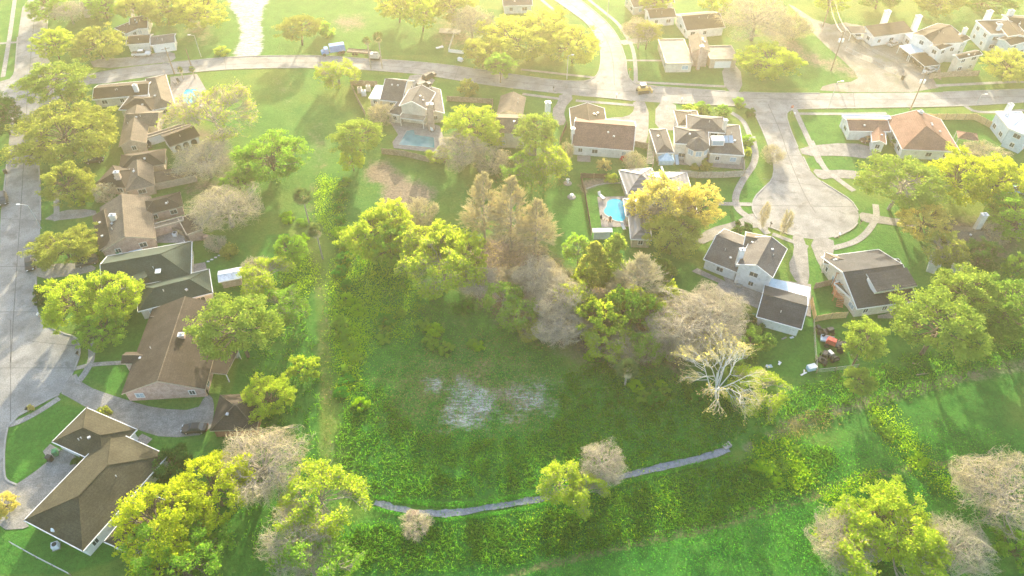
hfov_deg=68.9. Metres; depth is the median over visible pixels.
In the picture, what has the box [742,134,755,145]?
shrub
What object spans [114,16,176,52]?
brown house
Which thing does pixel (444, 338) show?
weed bush
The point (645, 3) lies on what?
leafy tree
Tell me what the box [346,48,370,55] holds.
flatbed trailer
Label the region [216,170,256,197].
leafy tree
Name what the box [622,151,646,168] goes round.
bare shrub
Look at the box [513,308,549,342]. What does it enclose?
budding tree
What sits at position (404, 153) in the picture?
wooden fence
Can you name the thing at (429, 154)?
budding tree
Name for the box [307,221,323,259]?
palm tree
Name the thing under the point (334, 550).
tree
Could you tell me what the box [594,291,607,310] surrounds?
thicket shrub
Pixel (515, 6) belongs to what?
hidden top house
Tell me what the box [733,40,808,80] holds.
oak tree
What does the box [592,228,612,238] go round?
white pool shed
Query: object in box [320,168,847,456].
dry weeds
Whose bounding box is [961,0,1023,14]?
leafy tree
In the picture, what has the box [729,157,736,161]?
window
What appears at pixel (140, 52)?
pickup truck
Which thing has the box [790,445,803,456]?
weed bush
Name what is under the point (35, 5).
leafy tree
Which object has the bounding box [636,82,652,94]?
yellow loader
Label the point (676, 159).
play slide
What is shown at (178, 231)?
wooden fence
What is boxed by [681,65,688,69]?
window
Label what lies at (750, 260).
white two storey house
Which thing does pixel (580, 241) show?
budding tree
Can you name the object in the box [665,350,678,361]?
weed bush
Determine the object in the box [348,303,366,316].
weed bush
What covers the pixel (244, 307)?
tree
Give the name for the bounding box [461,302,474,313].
weed bush
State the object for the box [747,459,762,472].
weed bush
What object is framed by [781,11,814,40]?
bare shrub
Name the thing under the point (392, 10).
leafy tree
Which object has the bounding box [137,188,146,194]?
window
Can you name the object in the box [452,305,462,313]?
weed bush
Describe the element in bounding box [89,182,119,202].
bare shrub
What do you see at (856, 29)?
carport
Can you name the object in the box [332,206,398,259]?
leafy tree
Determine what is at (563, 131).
wooden fence
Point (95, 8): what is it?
leafy tree
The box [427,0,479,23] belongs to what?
leafy tree
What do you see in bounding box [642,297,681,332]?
budding tree
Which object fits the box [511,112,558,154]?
oak tree
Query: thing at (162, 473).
tree
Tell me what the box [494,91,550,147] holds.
grey gable house
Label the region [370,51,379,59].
parked machine
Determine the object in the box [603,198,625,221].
swimming pool
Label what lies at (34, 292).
shrub
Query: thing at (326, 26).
shrub
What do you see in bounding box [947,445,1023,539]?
bare tree
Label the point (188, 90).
swimming pool
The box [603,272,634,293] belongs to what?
thicket shrub
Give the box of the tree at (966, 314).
[887,283,994,365]
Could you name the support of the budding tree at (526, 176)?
on the ground at (298, 102)
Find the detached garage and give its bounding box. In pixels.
[756,285,807,335]
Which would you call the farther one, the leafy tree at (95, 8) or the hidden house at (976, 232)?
the leafy tree at (95, 8)
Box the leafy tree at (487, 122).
[441,103,504,149]
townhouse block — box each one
[863,9,982,71]
[969,9,1023,55]
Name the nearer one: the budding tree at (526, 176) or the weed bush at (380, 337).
the weed bush at (380, 337)
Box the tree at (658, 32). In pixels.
[633,19,664,49]
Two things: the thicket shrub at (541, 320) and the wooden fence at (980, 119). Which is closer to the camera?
the thicket shrub at (541, 320)
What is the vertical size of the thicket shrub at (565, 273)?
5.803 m
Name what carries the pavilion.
on the ground at (298, 102)
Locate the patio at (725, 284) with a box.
[43,74,908,455]
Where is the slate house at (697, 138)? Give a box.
[649,110,744,166]
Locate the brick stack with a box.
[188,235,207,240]
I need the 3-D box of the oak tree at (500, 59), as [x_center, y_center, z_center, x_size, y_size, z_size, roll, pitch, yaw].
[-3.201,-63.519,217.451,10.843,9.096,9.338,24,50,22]
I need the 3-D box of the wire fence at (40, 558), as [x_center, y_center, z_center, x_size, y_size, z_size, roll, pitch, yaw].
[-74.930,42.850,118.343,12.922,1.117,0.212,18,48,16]
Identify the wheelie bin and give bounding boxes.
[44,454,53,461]
[51,448,58,456]
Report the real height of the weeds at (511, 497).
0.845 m
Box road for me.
[0,0,1023,493]
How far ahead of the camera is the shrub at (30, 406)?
138.12 m
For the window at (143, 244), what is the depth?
168.70 m
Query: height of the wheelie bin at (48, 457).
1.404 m
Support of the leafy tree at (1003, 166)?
on the ground at (298, 102)
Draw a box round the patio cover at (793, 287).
[769,278,810,303]
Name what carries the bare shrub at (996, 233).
on the ground at (298, 102)
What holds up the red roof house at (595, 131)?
on the ground at (298, 102)
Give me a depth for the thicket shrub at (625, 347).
143.94 m
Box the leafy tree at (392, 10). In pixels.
[374,0,418,22]
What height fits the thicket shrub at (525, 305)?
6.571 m
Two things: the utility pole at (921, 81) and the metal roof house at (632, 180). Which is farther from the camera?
the utility pole at (921, 81)
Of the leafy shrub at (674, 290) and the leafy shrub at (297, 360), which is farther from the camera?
the leafy shrub at (674, 290)
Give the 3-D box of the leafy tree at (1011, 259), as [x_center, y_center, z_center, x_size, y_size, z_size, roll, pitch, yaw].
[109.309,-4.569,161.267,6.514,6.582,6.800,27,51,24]
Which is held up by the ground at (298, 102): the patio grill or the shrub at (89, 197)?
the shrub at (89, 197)
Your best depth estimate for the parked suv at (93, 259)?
165.41 m
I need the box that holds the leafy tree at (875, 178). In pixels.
[850,149,955,210]
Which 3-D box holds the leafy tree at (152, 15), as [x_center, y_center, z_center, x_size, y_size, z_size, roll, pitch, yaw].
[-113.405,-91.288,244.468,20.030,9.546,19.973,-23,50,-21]
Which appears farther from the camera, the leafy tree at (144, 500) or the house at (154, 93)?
the house at (154, 93)
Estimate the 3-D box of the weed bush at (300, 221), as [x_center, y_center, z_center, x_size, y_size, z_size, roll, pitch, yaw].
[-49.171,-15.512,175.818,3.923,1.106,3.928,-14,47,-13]
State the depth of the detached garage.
151.80 m
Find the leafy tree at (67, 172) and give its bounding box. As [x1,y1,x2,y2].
[34,160,96,207]
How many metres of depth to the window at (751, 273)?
158.06 m
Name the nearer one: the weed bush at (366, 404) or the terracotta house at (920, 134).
the weed bush at (366, 404)
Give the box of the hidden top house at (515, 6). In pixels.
[502,0,532,13]
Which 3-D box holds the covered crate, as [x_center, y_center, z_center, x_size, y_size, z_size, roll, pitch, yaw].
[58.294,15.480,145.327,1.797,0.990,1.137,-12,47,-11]
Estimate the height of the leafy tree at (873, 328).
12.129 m
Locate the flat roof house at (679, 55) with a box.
[658,33,737,71]
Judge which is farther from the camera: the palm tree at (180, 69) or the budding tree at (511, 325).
the palm tree at (180, 69)
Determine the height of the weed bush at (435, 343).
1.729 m
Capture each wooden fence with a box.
[155,222,186,241]
[350,80,376,115]
[381,148,445,162]
[447,96,492,112]
[559,122,566,142]
[580,173,607,235]
[634,141,648,148]
[680,159,744,177]
[810,295,848,321]
[813,279,832,288]
[929,70,980,78]
[929,113,991,127]
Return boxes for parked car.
[24,256,35,271]
[84,156,103,164]
[180,422,208,434]
[859,136,870,143]
[886,40,900,46]
[913,59,923,67]
[923,67,936,74]
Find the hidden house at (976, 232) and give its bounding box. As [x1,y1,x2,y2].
[935,212,1023,252]
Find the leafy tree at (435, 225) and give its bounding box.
[413,218,460,268]
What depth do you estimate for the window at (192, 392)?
139.86 m
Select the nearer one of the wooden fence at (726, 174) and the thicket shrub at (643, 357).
the thicket shrub at (643, 357)
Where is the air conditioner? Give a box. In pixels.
[51,541,60,551]
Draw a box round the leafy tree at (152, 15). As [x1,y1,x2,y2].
[133,0,195,26]
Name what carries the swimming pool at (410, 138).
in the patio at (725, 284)
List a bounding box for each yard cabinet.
[361,89,366,96]
[366,85,370,91]
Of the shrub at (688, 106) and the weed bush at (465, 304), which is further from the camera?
the shrub at (688, 106)
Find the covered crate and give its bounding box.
[806,363,816,371]
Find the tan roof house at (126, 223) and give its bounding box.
[92,191,203,256]
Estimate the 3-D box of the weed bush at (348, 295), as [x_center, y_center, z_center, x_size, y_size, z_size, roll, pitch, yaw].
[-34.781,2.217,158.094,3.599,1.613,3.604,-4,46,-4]
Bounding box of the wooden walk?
[646,132,654,168]
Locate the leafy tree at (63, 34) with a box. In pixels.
[26,25,74,59]
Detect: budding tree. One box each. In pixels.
[154,79,261,145]
[235,254,296,300]
[255,284,311,326]
[313,57,361,88]
[385,218,432,258]
[392,222,487,300]
[424,145,448,163]
[477,280,523,317]
[496,297,543,331]
[499,152,547,189]
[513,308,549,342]
[516,136,572,182]
[535,459,586,505]
[552,277,597,313]
[561,232,590,265]
[564,472,612,521]
[581,321,633,363]
[626,320,672,366]
[631,169,690,222]
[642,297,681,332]
[690,331,739,369]
[721,363,793,423]
[811,491,954,575]
[921,230,972,266]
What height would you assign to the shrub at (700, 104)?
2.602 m
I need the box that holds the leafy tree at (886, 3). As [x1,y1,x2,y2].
[858,0,902,8]
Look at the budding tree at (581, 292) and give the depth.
150.40 m
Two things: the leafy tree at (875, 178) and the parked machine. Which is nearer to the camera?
the leafy tree at (875, 178)
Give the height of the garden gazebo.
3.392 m
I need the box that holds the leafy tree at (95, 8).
[79,0,119,20]
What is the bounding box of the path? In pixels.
[374,448,730,517]
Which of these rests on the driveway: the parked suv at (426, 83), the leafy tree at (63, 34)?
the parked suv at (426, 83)
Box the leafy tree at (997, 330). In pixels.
[960,271,1023,353]
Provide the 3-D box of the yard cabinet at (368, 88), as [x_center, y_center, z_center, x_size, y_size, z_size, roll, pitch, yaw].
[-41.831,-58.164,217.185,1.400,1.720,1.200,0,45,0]
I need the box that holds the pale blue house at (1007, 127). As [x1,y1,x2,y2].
[990,102,1023,152]
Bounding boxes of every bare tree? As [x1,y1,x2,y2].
[48,0,84,23]
[164,136,235,180]
[181,182,265,232]
[210,424,315,508]
[254,499,336,575]
[435,127,489,173]
[445,5,496,38]
[456,263,501,299]
[510,253,569,303]
[529,270,595,322]
[532,302,593,348]
[578,437,629,489]
[618,15,661,48]
[643,285,748,366]
[643,305,698,354]
[682,280,749,340]
[711,0,798,41]
[803,504,883,575]
[920,510,1000,575]
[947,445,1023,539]
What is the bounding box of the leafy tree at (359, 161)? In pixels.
[337,148,365,170]
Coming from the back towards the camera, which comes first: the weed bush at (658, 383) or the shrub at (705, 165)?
the shrub at (705, 165)
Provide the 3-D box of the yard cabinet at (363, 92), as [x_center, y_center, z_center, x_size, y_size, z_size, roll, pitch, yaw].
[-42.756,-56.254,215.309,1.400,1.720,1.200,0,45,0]
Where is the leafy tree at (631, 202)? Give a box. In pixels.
[623,189,647,215]
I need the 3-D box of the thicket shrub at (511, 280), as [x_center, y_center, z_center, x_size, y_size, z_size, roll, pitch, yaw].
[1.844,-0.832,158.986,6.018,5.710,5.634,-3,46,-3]
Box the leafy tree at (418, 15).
[398,0,441,31]
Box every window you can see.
[91,537,99,546]
[134,393,145,397]
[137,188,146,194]
[138,242,147,247]
[169,209,177,214]
[188,390,196,394]
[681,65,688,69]
[687,148,693,155]
[695,151,701,156]
[716,266,723,272]
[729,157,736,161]
[747,280,753,286]
[749,271,758,277]
[848,300,854,310]
[924,152,932,156]
[1012,132,1021,139]
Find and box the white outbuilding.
[926,254,959,273]
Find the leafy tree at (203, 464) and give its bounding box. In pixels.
[169,449,255,528]
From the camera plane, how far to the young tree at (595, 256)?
153.94 m
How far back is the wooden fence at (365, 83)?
218.65 m
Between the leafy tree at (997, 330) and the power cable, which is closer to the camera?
the leafy tree at (997, 330)
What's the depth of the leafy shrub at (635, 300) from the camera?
147.16 m
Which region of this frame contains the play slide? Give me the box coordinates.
[674,154,678,164]
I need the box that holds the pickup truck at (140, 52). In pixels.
[131,49,150,56]
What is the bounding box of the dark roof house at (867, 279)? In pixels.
[820,249,917,316]
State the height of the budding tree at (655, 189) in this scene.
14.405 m
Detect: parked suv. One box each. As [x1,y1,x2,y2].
[0,190,8,205]
[75,254,98,267]
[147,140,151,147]
[415,80,431,86]
[421,71,436,80]
[851,34,862,39]
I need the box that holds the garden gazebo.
[953,130,978,147]
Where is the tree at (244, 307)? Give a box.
[182,292,285,362]
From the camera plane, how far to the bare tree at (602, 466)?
124.92 m
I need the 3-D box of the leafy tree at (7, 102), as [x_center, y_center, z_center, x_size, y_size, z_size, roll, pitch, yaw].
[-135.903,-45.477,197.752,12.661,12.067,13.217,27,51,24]
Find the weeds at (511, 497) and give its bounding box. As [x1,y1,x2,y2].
[317,256,1023,575]
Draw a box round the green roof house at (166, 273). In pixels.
[100,241,213,318]
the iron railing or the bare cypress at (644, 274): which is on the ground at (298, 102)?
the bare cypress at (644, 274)
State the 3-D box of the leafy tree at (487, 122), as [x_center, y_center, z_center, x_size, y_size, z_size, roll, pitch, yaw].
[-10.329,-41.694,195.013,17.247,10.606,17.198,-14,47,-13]
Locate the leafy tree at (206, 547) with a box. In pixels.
[119,509,236,575]
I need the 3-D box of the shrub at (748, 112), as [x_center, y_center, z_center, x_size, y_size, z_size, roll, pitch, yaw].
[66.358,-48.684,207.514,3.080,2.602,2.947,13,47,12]
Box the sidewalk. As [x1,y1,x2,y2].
[0,0,1023,427]
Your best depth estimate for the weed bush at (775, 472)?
128.90 m
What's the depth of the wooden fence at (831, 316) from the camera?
154.34 m
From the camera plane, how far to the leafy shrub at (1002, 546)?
116.74 m
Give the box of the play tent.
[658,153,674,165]
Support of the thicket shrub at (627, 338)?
on the ground at (298, 102)
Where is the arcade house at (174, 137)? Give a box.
[147,123,199,152]
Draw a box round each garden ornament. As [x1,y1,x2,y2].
[563,178,571,185]
[567,193,575,199]
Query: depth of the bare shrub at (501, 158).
188.51 m
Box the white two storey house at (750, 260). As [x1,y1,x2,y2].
[703,228,786,292]
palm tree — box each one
[177,66,183,78]
[188,66,195,78]
[292,186,314,222]
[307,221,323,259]
[362,36,371,67]
[372,31,382,68]
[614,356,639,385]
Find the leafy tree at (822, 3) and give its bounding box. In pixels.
[814,0,851,11]
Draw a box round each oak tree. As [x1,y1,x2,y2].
[0,93,119,167]
[6,57,95,108]
[16,221,98,270]
[61,22,127,62]
[227,128,314,183]
[240,372,297,423]
[271,13,323,44]
[325,117,386,156]
[462,35,503,68]
[473,13,558,60]
[483,52,518,82]
[511,112,558,154]
[519,6,571,44]
[538,24,601,65]
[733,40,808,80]
[978,45,1023,81]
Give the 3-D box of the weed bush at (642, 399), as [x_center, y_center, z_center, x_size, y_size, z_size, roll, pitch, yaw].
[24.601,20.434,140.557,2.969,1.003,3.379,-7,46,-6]
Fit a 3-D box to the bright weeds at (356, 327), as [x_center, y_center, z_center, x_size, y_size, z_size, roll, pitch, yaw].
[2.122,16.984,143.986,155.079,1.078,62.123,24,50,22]
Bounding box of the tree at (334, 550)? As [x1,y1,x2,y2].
[265,527,367,575]
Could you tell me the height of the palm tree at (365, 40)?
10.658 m
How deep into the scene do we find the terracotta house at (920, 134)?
196.63 m
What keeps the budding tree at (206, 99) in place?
on the ground at (298, 102)
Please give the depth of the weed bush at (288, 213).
177.44 m
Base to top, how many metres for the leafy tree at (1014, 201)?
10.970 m
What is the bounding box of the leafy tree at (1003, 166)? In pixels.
[964,151,1023,211]
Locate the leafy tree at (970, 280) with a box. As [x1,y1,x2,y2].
[930,262,1009,324]
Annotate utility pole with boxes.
[161,47,174,73]
[830,30,846,70]
[909,71,929,110]
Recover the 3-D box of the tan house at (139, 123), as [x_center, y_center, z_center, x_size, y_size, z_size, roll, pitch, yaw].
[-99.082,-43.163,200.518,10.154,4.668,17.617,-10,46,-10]
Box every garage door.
[155,44,173,52]
[714,61,730,67]
[857,133,870,139]
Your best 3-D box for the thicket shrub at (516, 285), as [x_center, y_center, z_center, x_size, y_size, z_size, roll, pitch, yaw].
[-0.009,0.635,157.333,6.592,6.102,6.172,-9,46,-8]
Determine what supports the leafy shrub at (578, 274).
on the ground at (298, 102)
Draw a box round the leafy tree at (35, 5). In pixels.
[24,0,75,22]
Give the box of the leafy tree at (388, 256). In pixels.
[361,224,413,266]
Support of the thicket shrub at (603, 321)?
on the ground at (298, 102)
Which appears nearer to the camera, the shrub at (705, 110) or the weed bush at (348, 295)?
the weed bush at (348, 295)
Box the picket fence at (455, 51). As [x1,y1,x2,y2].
[448,33,463,53]
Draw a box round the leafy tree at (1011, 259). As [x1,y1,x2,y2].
[1000,251,1023,279]
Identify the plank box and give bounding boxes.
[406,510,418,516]
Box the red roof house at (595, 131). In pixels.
[569,103,635,158]
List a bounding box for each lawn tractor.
[814,324,821,334]
[816,350,829,366]
[817,326,834,336]
[824,336,846,353]
[828,349,839,362]
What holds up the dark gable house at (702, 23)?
on the ground at (298, 102)
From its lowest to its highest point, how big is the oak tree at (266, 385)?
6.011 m
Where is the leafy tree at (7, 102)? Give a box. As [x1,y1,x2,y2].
[0,91,26,136]
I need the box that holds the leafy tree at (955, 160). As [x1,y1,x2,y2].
[916,141,1001,206]
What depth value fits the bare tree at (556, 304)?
149.31 m
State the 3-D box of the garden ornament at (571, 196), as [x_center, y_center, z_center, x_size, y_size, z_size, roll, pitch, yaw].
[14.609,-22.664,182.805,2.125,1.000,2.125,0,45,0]
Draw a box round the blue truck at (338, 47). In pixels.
[321,42,345,56]
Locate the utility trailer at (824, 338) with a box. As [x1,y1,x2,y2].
[821,334,834,343]
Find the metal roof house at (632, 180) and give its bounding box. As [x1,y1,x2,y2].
[618,166,698,247]
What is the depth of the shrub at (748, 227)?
172.07 m
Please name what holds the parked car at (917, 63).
on the gravel yard at (872, 76)
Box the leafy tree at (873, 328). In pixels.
[842,314,890,366]
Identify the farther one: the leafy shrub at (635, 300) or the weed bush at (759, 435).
the leafy shrub at (635, 300)
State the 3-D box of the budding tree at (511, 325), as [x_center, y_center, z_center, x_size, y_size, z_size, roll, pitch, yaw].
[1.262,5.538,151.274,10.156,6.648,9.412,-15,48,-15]
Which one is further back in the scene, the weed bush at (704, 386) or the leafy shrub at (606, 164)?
the leafy shrub at (606, 164)
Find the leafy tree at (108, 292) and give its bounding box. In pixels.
[77,269,145,327]
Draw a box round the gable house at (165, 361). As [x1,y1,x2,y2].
[121,296,240,400]
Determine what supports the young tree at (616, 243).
on the ground at (298, 102)
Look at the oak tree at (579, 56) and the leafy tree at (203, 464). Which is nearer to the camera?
the leafy tree at (203, 464)
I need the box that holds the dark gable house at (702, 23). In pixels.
[644,7,725,38]
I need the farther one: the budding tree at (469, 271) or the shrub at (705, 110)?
the shrub at (705, 110)
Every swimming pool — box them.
[182,88,199,103]
[398,129,434,147]
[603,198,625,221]
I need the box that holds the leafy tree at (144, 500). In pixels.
[108,480,215,575]
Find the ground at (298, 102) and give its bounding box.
[0,0,1023,575]
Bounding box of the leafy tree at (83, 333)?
[71,308,128,352]
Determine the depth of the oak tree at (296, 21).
231.30 m
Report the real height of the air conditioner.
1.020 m
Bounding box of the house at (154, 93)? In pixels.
[92,74,174,116]
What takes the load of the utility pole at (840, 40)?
on the ground at (298, 102)
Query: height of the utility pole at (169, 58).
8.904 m
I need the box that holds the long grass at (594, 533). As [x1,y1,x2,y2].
[237,295,1023,575]
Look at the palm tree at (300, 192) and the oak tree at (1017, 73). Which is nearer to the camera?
the palm tree at (300, 192)
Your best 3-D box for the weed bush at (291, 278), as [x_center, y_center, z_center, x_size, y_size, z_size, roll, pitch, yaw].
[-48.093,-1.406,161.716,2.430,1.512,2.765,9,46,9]
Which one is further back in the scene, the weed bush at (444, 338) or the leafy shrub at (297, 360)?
the weed bush at (444, 338)
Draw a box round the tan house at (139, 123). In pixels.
[119,104,164,153]
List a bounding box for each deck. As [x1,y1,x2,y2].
[439,28,460,33]
[831,272,844,307]
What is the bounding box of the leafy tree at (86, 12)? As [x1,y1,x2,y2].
[79,0,117,17]
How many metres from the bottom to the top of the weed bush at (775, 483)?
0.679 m
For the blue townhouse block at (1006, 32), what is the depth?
232.89 m
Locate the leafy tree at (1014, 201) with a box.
[983,189,1023,242]
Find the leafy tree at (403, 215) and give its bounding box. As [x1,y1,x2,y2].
[371,197,414,236]
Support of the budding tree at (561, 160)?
on the ground at (298, 102)
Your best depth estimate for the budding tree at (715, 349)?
143.15 m
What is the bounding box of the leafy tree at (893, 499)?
[848,474,947,569]
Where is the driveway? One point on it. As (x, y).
(38, 486)
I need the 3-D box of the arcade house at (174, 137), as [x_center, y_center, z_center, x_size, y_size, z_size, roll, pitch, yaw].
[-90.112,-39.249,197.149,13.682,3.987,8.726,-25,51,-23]
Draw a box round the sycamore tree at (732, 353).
[667,321,776,423]
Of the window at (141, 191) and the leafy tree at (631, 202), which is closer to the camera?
the leafy tree at (631, 202)
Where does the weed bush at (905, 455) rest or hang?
on the ground at (298, 102)
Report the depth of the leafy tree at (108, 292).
149.75 m
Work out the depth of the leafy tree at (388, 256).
161.29 m
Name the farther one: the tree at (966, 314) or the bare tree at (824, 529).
the tree at (966, 314)
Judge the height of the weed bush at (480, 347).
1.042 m
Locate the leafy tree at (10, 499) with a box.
[0,491,20,519]
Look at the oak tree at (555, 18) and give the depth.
231.07 m
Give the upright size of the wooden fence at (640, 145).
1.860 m
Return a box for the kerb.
[3,0,1023,484]
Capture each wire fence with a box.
[9,541,71,575]
[813,318,858,372]
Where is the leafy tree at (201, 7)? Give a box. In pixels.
[164,0,231,29]
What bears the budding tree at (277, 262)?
on the ground at (298, 102)
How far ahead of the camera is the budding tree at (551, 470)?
122.34 m
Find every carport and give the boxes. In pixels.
[844,26,866,40]
[897,44,923,60]
[908,52,940,72]
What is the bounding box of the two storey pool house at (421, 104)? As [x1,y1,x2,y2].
[369,78,444,130]
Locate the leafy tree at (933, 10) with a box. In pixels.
[914,0,971,17]
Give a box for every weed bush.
[279,210,293,221]
[282,216,291,224]
[284,276,295,286]
[294,217,310,227]
[295,233,309,239]
[331,264,347,277]
[331,315,347,330]
[333,188,349,198]
[333,203,344,211]
[333,226,348,237]
[333,326,349,341]
[333,386,349,401]
[334,239,346,251]
[335,216,345,223]
[335,251,352,264]
[338,176,350,186]
[338,373,355,387]
[340,277,351,289]
[340,292,355,304]
[341,340,357,351]
[341,364,351,372]
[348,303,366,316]
[351,396,370,412]
[374,333,389,344]
[376,313,394,325]
[397,308,406,317]
[414,317,431,331]
[421,334,434,345]
[424,322,444,337]
[426,338,439,350]
[434,336,453,348]
[438,340,454,357]
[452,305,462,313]
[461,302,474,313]
[465,338,479,350]
[470,341,485,351]
[583,350,596,361]
[626,378,644,392]
[636,389,649,403]
[654,379,667,389]
[659,384,671,395]
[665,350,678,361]
[689,392,706,404]
[693,382,710,400]
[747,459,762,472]
[750,431,772,451]
[754,459,770,473]
[766,466,782,481]
[768,456,789,472]
[771,479,785,488]
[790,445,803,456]
[790,461,813,482]
[868,413,883,426]
[876,426,890,437]
[881,425,899,441]
[900,447,914,458]
[908,449,931,469]
[911,466,932,482]
[927,479,943,493]
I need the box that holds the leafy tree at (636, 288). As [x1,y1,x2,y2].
[621,284,657,320]
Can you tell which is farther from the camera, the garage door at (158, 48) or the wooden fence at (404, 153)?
the garage door at (158, 48)
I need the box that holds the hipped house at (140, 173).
[95,148,197,194]
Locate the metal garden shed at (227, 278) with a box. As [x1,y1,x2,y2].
[217,267,241,287]
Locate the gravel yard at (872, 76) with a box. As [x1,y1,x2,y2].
[790,5,940,91]
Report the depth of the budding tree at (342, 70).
214.93 m
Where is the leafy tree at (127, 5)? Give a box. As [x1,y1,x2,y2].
[112,0,160,18]
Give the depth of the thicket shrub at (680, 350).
145.66 m
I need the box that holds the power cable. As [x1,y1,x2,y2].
[842,30,928,71]
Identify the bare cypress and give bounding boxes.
[457,171,509,238]
[484,175,533,250]
[507,197,561,257]
[605,250,672,312]
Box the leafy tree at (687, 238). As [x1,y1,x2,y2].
[641,211,706,259]
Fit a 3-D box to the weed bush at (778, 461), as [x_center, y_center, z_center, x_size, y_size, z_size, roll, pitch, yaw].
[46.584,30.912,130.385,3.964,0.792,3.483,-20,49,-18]
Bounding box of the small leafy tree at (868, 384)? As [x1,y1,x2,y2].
[843,366,879,399]
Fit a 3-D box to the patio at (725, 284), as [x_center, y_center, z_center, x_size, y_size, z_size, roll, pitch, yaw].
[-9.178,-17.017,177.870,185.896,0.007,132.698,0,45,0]
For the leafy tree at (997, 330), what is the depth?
144.04 m
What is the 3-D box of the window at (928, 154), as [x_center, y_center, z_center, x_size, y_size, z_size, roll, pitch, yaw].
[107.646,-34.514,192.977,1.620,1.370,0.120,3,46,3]
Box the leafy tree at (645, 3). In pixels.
[639,0,673,10]
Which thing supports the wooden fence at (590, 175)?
on the ground at (298, 102)
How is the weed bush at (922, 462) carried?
on the ground at (298, 102)
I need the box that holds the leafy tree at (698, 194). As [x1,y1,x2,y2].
[671,180,726,228]
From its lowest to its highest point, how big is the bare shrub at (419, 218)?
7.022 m
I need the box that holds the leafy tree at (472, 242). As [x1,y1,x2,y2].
[439,230,487,268]
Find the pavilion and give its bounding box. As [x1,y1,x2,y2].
[209,394,264,436]
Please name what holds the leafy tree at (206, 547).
on the ground at (298, 102)
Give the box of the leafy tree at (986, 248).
[956,236,1006,273]
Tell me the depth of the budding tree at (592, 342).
144.58 m
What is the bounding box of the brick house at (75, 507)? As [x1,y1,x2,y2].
[23,407,168,555]
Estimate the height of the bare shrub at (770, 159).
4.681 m
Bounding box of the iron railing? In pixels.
[845,46,897,73]
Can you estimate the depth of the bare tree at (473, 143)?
187.47 m
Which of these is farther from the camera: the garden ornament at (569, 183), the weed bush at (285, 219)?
the garden ornament at (569, 183)
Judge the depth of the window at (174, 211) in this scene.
176.75 m
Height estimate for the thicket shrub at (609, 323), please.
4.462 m
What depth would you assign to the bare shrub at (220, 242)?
168.19 m
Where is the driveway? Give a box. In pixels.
[0,52,919,529]
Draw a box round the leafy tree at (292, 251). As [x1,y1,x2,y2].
[273,234,308,266]
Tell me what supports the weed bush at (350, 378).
on the ground at (298, 102)
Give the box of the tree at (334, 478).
[272,456,372,556]
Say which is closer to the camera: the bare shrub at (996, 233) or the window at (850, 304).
the window at (850, 304)
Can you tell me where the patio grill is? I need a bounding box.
[172,231,177,236]
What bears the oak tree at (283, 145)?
on the ground at (298, 102)
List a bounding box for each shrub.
[27,404,34,410]
[32,283,45,296]
[32,294,45,305]
[69,455,82,464]
[74,190,96,206]
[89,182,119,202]
[96,405,113,415]
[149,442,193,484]
[203,234,226,252]
[213,46,230,56]
[219,242,238,260]
[240,255,267,275]
[285,354,319,383]
[313,21,335,37]
[366,102,395,125]
[398,509,433,542]
[405,196,438,226]
[457,78,478,96]
[468,145,511,175]
[497,266,521,283]
[500,278,527,298]
[507,270,528,293]
[507,308,527,320]
[511,264,537,287]
[515,296,540,318]
[520,318,534,337]
[524,315,553,339]
[535,258,559,278]
[558,314,583,337]
[560,267,570,280]
[561,142,574,161]
[569,266,593,290]
[575,289,628,341]
[584,323,602,336]
[585,314,612,332]
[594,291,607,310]
[596,158,611,170]
[599,322,616,345]
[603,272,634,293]
[603,283,645,328]
[604,173,618,182]
[604,334,637,367]
[619,335,636,357]
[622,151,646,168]
[623,320,636,329]
[628,337,662,364]
[634,294,662,325]
[652,257,678,283]
[652,327,681,361]
[655,278,686,306]
[666,336,696,361]
[682,103,699,113]
[690,157,713,170]
[693,101,710,112]
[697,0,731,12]
[701,107,712,115]
[714,104,731,116]
[724,302,742,318]
[728,323,777,363]
[730,220,754,235]
[732,97,745,107]
[739,313,765,334]
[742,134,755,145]
[743,146,751,156]
[745,107,755,118]
[759,201,771,225]
[761,144,787,163]
[779,209,794,235]
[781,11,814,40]
[961,139,1013,164]
[982,220,1008,246]
[988,524,1023,573]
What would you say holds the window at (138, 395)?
in the gable house at (165, 361)
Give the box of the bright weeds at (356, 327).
[274,173,962,560]
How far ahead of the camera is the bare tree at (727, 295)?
148.08 m
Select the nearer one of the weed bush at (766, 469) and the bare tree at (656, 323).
the weed bush at (766, 469)
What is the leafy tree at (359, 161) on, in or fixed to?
on the ground at (298, 102)
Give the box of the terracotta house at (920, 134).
[839,109,960,159]
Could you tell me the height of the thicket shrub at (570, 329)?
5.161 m
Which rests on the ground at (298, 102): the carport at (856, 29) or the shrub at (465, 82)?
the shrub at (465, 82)
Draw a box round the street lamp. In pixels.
[16,204,41,228]
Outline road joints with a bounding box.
[0,0,1016,420]
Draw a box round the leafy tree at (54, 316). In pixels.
[34,273,105,335]
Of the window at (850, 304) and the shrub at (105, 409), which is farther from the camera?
the window at (850, 304)
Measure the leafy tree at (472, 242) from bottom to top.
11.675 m
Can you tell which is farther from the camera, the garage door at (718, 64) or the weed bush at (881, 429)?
the garage door at (718, 64)
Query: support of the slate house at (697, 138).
on the ground at (298, 102)
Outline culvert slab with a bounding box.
[723,441,731,449]
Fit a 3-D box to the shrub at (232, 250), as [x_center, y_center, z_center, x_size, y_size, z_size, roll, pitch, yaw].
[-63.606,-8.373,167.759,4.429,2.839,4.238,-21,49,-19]
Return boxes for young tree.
[573,240,613,288]
[596,232,632,285]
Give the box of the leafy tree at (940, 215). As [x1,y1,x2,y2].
[894,200,957,242]

